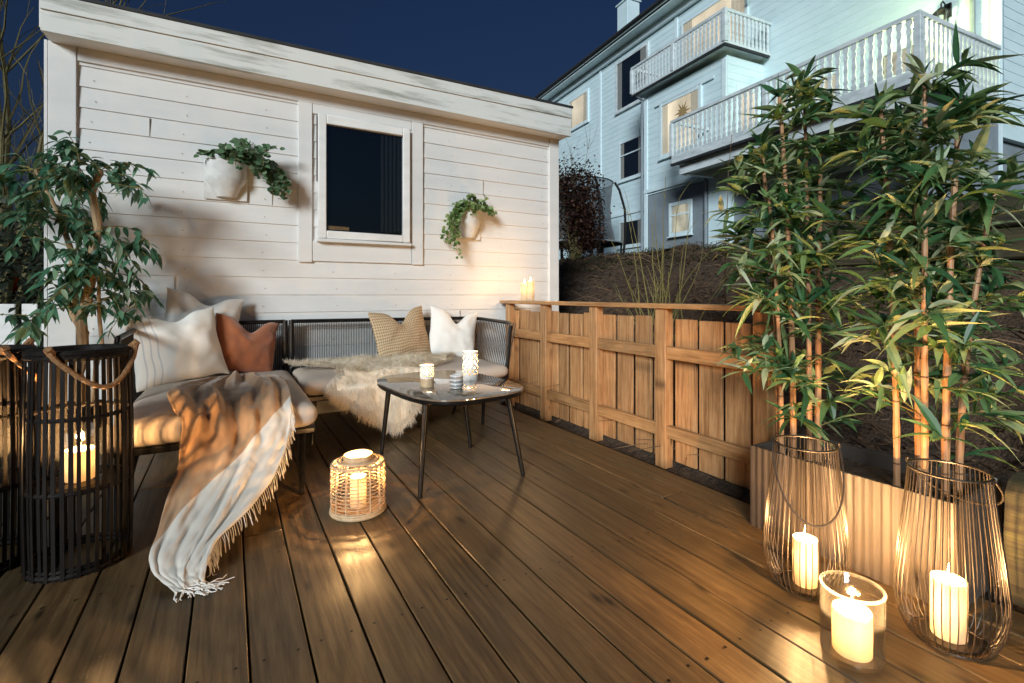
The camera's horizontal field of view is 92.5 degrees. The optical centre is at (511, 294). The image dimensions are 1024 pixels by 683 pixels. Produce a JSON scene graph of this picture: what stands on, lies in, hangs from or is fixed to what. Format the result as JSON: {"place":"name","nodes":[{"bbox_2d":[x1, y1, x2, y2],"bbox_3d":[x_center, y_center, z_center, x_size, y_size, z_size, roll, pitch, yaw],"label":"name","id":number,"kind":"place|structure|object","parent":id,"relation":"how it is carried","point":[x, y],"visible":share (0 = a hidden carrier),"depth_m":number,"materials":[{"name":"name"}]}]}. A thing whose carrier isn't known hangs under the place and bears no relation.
{"place":"outdoors","nodes":[
{"label":"outdoors","id":0,"kind":"place"},
{"bbox_2d":[0,0,656,298],"label":"sky","id":1,"kind":"structure","parent":0,"point":[521,47],"materials":[{"name":"blue"}]},
{"bbox_2d":[0,401,1023,682],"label":"deck","id":2,"kind":"structure","parent":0,"point":[570,557],"depth_m":1.65,"materials":[{"name":"brown wood"}]},
{"bbox_2d":[0,338,37,572],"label":"tall lantern","id":3,"kind":"object","parent":2,"relation":"on","point":[10,377],"visible":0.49,"depth_m":1.80,"materials":[{"name":"black wood"}]},
{"bbox_2d":[19,339,139,583],"bbox_3d":[-1.622,0.587,1.845,0.339,0.827,0.326,0,0,15],"label":"tall lantern","id":4,"kind":"object","parent":2,"relation":"on","point":[54,489],"visible":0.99,"depth_m":1.75,"materials":[{"name":"black wicker"}]},
{"bbox_2d":[0,130,164,465],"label":"ficus tree","id":5,"kind":"object","parent":2,"relation":"on","point":[75,300],"visible":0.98,"depth_m":2.94,"materials":[{"name":"green plant"}]},
{"bbox_2d":[112,320,316,493],"bbox_3d":[-1.789,0.601,2.974,0.948,0.813,1.640,0,0,-30],"label":"daybed sofa","id":6,"kind":"object","parent":2,"relation":"on","point":[157,425],"visible":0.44,"depth_m":2.57,"materials":[{"name":"beige fabric"}]},
{"bbox_2d":[123,307,229,391],"bbox_3d":[-2.220,0.340,3.256,0.194,0.500,0.540,-25,-11,37],"label":"throw pillow","id":7,"kind":"object","parent":6,"relation":"on","point":[187,347],"visible":0.83,"depth_m":3.18,"materials":[{"name":"white fabric"}]},
{"bbox_2d":[164,287,243,324],"bbox_3d":[-2.242,0.230,3.545,0.504,0.500,0.185,13,-21,-41],"label":"throw pillow","id":8,"kind":"object","parent":6,"relation":"on","point":[180,305],"visible":0.41,"depth_m":3.47,"materials":[{"name":"white fabric"}]},
{"bbox_2d":[149,371,295,602],"bbox_3d":[-1.379,0.728,2.418,0.568,0.536,1.753,0,0,-30],"label":"throw blanket","id":9,"kind":"object","parent":6,"relation":"on","point":[237,428],"visible":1,"depth_m":2.21,"materials":[{"name":"white fabric"}]},
{"bbox_2d":[216,313,278,372],"bbox_3d":[-1.978,0.378,3.637,0.176,0.430,0.454,-20,-25,39],"label":"throw pillow","id":10,"kind":"object","parent":6,"relation":"on","point":[243,350],"visible":0.75,"depth_m":3.57,"materials":[{"name":"orange fabric"}]},
{"bbox_2d":[329,449,386,521],"bbox_3d":[-0.715,0.868,2.278,0.256,0.261,0.256,0,0,-30],"label":"rattan lantern","id":11,"kind":"object","parent":2,"relation":"on","point":[341,510],"visible":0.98,"depth_m":2.22,"materials":[{"name":"beige wicker"}]},
{"bbox_2d":[350,473,365,508],"bbox_3d":[-0.715,0.887,2.278,0.072,0.185,0.072,0,0,-30],"label":"candle","id":12,"kind":"object","parent":11,"relation":"in","point":[360,491],"visible":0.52,"depth_m":2.25,"materials":[{"name":"beige wax"}]},
{"bbox_2d":[289,316,515,444],"bbox_3d":[-0.826,0.600,3.957,1.706,0.813,0.900,0,0,-30],"label":"bench sofa","id":13,"kind":"object","parent":2,"relation":"on","point":[312,382],"visible":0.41,"depth_m":3.99,"materials":[{"name":"black metal"}]},
{"bbox_2d":[283,350,457,437],"bbox_3d":[-0.995,0.721,3.733,1.354,0.551,0.832,0,0,-30],"label":"sheepskin","id":14,"kind":"object","parent":13,"relation":"on","point":[357,382],"visible":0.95,"depth_m":3.43,"materials":[{"name":"fur"}]},
{"bbox_2d":[368,305,431,356],"bbox_3d":[-0.956,0.345,4.250,0.522,0.470,0.180,-8,-11,-40],"label":"throw pillow","id":15,"kind":"object","parent":13,"relation":"on","point":[394,336],"visible":0.74,"depth_m":4.17,"materials":[{"name":"beige fabric"}]},
{"bbox_2d":[429,306,477,356],"bbox_3d":[-0.547,0.352,4.510,0.462,0.460,0.179,10,-20,-22],"label":"throw pillow","id":16,"kind":"object","parent":13,"relation":"on","point":[447,334],"visible":0.8,"depth_m":4.44,"materials":[{"name":"white fabric"}]},
{"bbox_2d":[377,370,524,498],"bbox_3d":[-0.377,0.755,2.854,0.696,0.490,0.932,0,0,-30],"label":"coffee table","id":17,"kind":"object","parent":2,"relation":"on","point":[483,388],"visible":0.95,"depth_m":2.67,"materials":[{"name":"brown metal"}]},
{"bbox_2d":[420,364,433,387],"bbox_3d":[-0.472,0.449,2.723,0.078,0.122,0.078,0,0,-30],"label":"candle holder","id":18,"kind":"object","parent":17,"relation":"on","point":[426,380],"visible":1,"depth_m":2.69,"materials":[{"name":"glass"}]},
{"bbox_2d":[450,374,462,388],"bbox_3d":[-0.304,0.472,2.677,0.074,0.076,0.074,0,0,-30],"label":"candle holder","id":19,"kind":"object","parent":17,"relation":"on","point":[456,381],"visible":1,"depth_m":2.65,"materials":[{"name":"ceramic"}]},
{"bbox_2d":[463,350,477,380],"bbox_3d":[-0.252,0.425,2.961,0.092,0.170,0.092,0,0,-30],"label":"candle holder","id":20,"kind":"object","parent":17,"relation":"on","point":[470,371],"visible":0.97,"depth_m":2.92,"materials":[{"name":"white glass"}]},
{"bbox_2d":[762,435,850,601],"bbox_3d":[1.007,0.748,1.681,0.261,0.502,0.267,0,0,18],"label":"wire lantern","id":21,"kind":"object","parent":2,"relation":"on","point":[787,579],"visible":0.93,"depth_m":1.64,"materials":[{"name":"brown metal"}]},
{"bbox_2d":[792,528,817,588],"bbox_3d":[1.008,0.890,1.685,0.076,0.200,0.076,0,0,-30],"label":"candle","id":22,"kind":"object","parent":21,"relation":"in","point":[809,561],"visible":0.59,"depth_m":1.66,"materials":[{"name":"beige wax"}]},
{"bbox_2d":[820,570,886,673],"bbox_3d":[0.942,0.902,1.358,0.155,0.194,0.155,0,0,-30],"label":"hurricane glass","id":23,"kind":"object","parent":2,"relation":"on","point":[862,604],"visible":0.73,"depth_m":1.32,"materials":[{"name":"clear glass"}]},
{"bbox_2d":[832,595,872,662],"bbox_3d":[0.942,0.906,1.358,0.094,0.160,0.094,0,0,-30],"label":"candle","id":24,"kind":"object","parent":23,"relation":"in","point":[852,631],"visible":1,"depth_m":1.33,"materials":[{"name":"beige wax"}]},
{"bbox_2d":[750,433,1001,603],"bbox_3d":[1.380,0.828,1.929,0.391,0.345,0.700,0,0,-30],"label":"planter trough","id":25,"kind":"object","parent":2,"relation":"on","point":[873,496],"visible":0.66,"depth_m":1.76,"materials":[{"name":"wood"}]},
{"bbox_2d":[701,55,889,461],"bbox_3d":[1.231,-0.149,2.151,0.744,1.759,0.733,0,0,-30],"label":"bamboo plant","id":26,"kind":"object","parent":25,"relation":"on","point":[797,261],"visible":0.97,"depth_m":2.11,"materials":[{"name":"green plant"}]},
{"bbox_2d":[802,21,1023,500],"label":"bamboo plant","id":27,"kind":"object","parent":25,"relation":"on","point":[951,301],"visible":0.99,"depth_m":1.69,"materials":[{"name":"green plant"}]},
{"bbox_2d":[892,456,1012,660],"bbox_3d":[1.285,0.748,1.435,0.291,0.502,0.261,0,0,-30],"label":"wire lantern","id":28,"kind":"object","parent":2,"relation":"on","point":[973,645],"visible":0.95,"depth_m":1.39,"materials":[{"name":"brown metal"}]},
{"bbox_2d":[930,563,967,644],"bbox_3d":[1.272,0.885,1.427,0.084,0.210,0.084,0,0,-30],"label":"candle","id":29,"kind":"object","parent":28,"relation":"in","point":[954,610],"visible":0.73,"depth_m":1.40,"materials":[{"name":"beige wax"}]},
{"bbox_2d":[1003,472,1023,607],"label":"timber sleeper","id":30,"kind":"object","parent":2,"relation":"on","point":[1013,535],"visible":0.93,"depth_m":1.55,"materials":[{"name":"brown wood"}]},
{"bbox_2d":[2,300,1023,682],"bbox_3d":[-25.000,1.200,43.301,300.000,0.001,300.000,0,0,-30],"label":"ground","id":31,"kind":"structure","parent":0,"point":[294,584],"depth_m":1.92,"materials":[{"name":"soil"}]},
{"bbox_2d":[0,154,43,347],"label":"dark bush","id":32,"kind":"object","parent":31,"relation":"on","point":[29,262],"visible":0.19,"depth_m":4.27,"materials":[{"name":"green plant"}]},
{"bbox_2d":[0,304,43,435],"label":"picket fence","id":33,"kind":"object","parent":31,"relation":"on","point":[6,329],"visible":0.16,"depth_m":3.84,"materials":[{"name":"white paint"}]},
{"bbox_2d":[5,89,41,136],"bbox_3d":[-8.649,-2.205,6.784,2.261,6.842,3.448,0,0,-14],"label":"bare tree","id":34,"kind":"object","parent":31,"relation":"on","point":[25,114],"visible":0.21,"depth_m":8.39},
{"bbox_2d":[0,0,225,323],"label":"bare tree","id":35,"kind":"object","parent":31,"relation":"on","point":[5,143],"visible":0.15,"depth_m":5.64,"materials":[{"name":"plant"}]},
{"bbox_2d":[39,0,572,424],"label":"garden shed","id":36,"kind":"structure","parent":31,"relation":"on","point":[384,167],"depth_m":4.04,"materials":[{"name":"white paint"}]},
{"bbox_2d":[194,138,291,201],"bbox_3d":[-1.991,-0.972,3.653,0.654,0.485,0.441,0,0,-30],"label":"wall planter","id":37,"kind":"object","parent":36,"relation":"attached to","point":[225,175],"visible":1,"depth_m":3.70,"materials":[{"name":"ceramic"}]},
{"bbox_2d":[316,113,411,246],"bbox_3d":[-1.280,-0.980,4.290,0.809,1.070,0.080,0,0,-30],"label":"window","id":38,"kind":"structure","parent":36,"relation":"in","point":[363,167],"depth_m":4.29,"materials":[{"name":"white paint"}]},
{"bbox_2d":[440,193,496,258],"bbox_3d":[-0.406,-0.661,4.661,0.314,0.656,0.519,0,0,41],"label":"wall planter","id":39,"kind":"object","parent":36,"relation":"attached to","point":[465,214],"visible":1,"depth_m":4.64,"materials":[{"name":"stone"}]},
{"bbox_2d":[559,235,792,272],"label":"lawn","id":40,"kind":"structure","parent":0,"point":[673,247],"depth_m":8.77,"materials":[{"name":"plant"}]},
{"bbox_2d":[559,121,596,258],"bbox_3d":[1.226,-2.168,10.226,1.107,2.902,1.675,0,0,3],"label":"bare shrub","id":41,"kind":"object","parent":40,"relation":"on","point":[572,189],"visible":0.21,"depth_m":10.08,"materials":[{"name":"brown plant"}]},
{"bbox_2d":[559,144,614,259],"bbox_3d":[1.339,-1.824,10.097,1.418,2.345,1.469,0,0,36],"label":"copper bush","id":42,"kind":"object","parent":40,"relation":"on","point":[582,235],"visible":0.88,"depth_m":9.91,"materials":[{"name":"brown plant"}]},
{"bbox_2d":[559,175,626,258],"bbox_3d":[1.928,-2.118,14.161,2.583,2.197,2.644,0,0,-30],"label":"trampoline","id":43,"kind":"object","parent":40,"relation":"on","point":[607,190],"visible":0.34,"depth_m":13.54,"materials":[{"name":"fabric"}]},
{"bbox_2d":[534,0,1023,259],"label":"white house","id":44,"kind":"structure","parent":40,"relation":"on","point":[631,84],"depth_m":11.25,"materials":[{"name":"paint"}]},
{"bbox_2d":[568,88,588,131],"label":"window","id":45,"kind":"structure","parent":44,"relation":"in","point":[580,103],"depth_m":18.73,"materials":[{"name":"glass"}]},
{"bbox_2d":[617,132,643,183],"bbox_3d":[3.882,-4.447,15.964,0.085,1.385,1.370,0,0,-25],"label":"window","id":46,"kind":"structure","parent":44,"relation":"in","point":[630,148],"depth_m":16.02,"materials":[{"name":"paint"}]},
{"bbox_2d":[617,216,643,249],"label":"window","id":47,"kind":"structure","parent":44,"relation":"in","point":[636,221],"depth_m":15.94,"materials":[{"name":"paint"}]},
{"bbox_2d":[614,41,648,115],"bbox_3d":[3.883,-7.008,15.966,0.085,1.765,1.710,0,0,-25],"label":"window","id":48,"kind":"structure","parent":44,"relation":"in","point":[623,100],"depth_m":16.21,"materials":[{"name":"paint"}]},
{"bbox_2d":[657,83,701,160],"bbox_3d":[4.229,-4.323,12.390,0.085,1.515,1.500,0,0,-25],"label":"window","id":49,"kind":"structure","parent":44,"relation":"in","point":[668,109],"depth_m":12.54,"materials":[{"name":"glass"}]},
{"bbox_2d":[667,198,692,237],"bbox_3d":[4.238,-1.922,12.373,0.085,0.895,0.840,0,0,-25],"label":"window","id":50,"kind":"structure","parent":44,"relation":"in","point":[684,208],"depth_m":12.35,"materials":[{"name":"glass"}]},
{"bbox_2d":[675,100,691,116],"bbox_3d":[4.276,-4.600,12.292,0.004,0.520,0.600,0,0,-25],"label":"paper star","id":51,"kind":"object","parent":44,"relation":"hanging from","point":[682,111],"visible":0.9,"depth_m":12.29,"materials":[{"name":"beige paper"}]},
{"bbox_2d":[681,0,748,62],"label":"window","id":52,"kind":"structure","parent":44,"relation":"in","point":[742,6],"depth_m":12.94,"materials":[{"name":"glass"}]},
{"bbox_2d":[735,84,754,131],"bbox_3d":[5.428,-4.150,11.332,0.679,1.300,0.065,0,0,-25],"label":"window","id":53,"kind":"structure","parent":44,"relation":"in","point":[737,87],"depth_m":11.27,"materials":[{"name":"paint"}]},
{"bbox_2d":[776,66,843,115],"bbox_3d":[6.374,-3.883,10.633,0.085,1.515,1.640,0,0,-25],"label":"window","id":54,"kind":"structure","parent":44,"relation":"in","point":[842,67],"depth_m":10.11,"materials":[{"name":"paint"}]},
{"bbox_2d":[873,31,944,82],"bbox_3d":[7.179,-3.833,8.912,0.085,1.515,1.240,0,0,-25],"label":"window","id":55,"kind":"structure","parent":44,"relation":"in","point":[894,56],"depth_m":9.09,"materials":[{"name":"paint"}]},
{"bbox_2d":[932,1,951,20],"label":"wall lantern","id":56,"kind":"object","parent":44,"relation":"attached to","point":[946,10],"depth_m":8.33,"materials":[{"name":"black metal"}]},
{"bbox_2d":[502,224,1023,612],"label":"bank","id":57,"kind":"structure","parent":0,"point":[858,357],"depth_m":3.17,"materials":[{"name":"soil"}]},
{"bbox_2d":[500,300,774,489],"bbox_3d":[0.636,0.577,3.733,0.125,1.046,2.830,0,0,-30],"label":"wooden fence","id":58,"kind":"object","parent":57,"relation":"on","point":[543,340],"visible":0.89,"depth_m":3.23,"materials":[{"name":"brown wood"}]},
{"bbox_2d":[521,278,526,300],"bbox_3d":[0.118,-0.051,4.606,0.072,0.210,0.072,0,0,-30],"label":"candle","id":59,"kind":"object","parent":58,"relation":"on","point":[524,291],"visible":0.88,"depth_m":4.58,"materials":[{"name":"beige wax"}]},
{"bbox_2d":[527,277,533,300],"bbox_3d":[0.170,-0.056,4.515,0.072,0.220,0.072,0,0,-30],"label":"candle","id":60,"kind":"object","parent":58,"relation":"on","point":[530,290],"visible":1,"depth_m":4.48,"materials":[{"name":"beige wax"}]},
{"bbox_2d":[610,177,736,339],"bbox_3d":[1.363,-0.274,4.452,1.173,1.527,0.790,0,0,-30],"label":"bare shrub","id":61,"kind":"object","parent":57,"relation":"on","point":[667,288],"visible":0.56,"depth_m":4.39,"materials":[{"name":"brown plant"}]},
{"bbox_2d":[673,113,785,402],"bbox_3d":[1.568,-0.235,3.445,0.941,2.017,0.769,0,0,34],"label":"bare shrub","id":62,"kind":"object","parent":57,"relation":"on","point":[726,313],"visible":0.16,"depth_m":3.31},
{"bbox_2d":[791,193,1023,281],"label":"retaining wall","id":63,"kind":"structure","parent":57,"relation":"on","point":[1017,228],"depth_m":3.12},
{"bbox_3d":[-1.630,0.601,1.849,0.164,0.202,0.164,0,0,-30],"label":"glass jar","id":64,"kind":"object","parent":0,"visible":0},
{"bbox_2d":[64,445,94,482],"bbox_3d":[-1.630,0.614,1.849,0.090,0.160,0.090,0,0,-30],"label":"candle","id":65,"kind":"object","parent":64,"relation":"in","point":[83,462],"visible":0.36,"depth_m":1.82,"materials":[{"name":"beige wax"}]}
]}

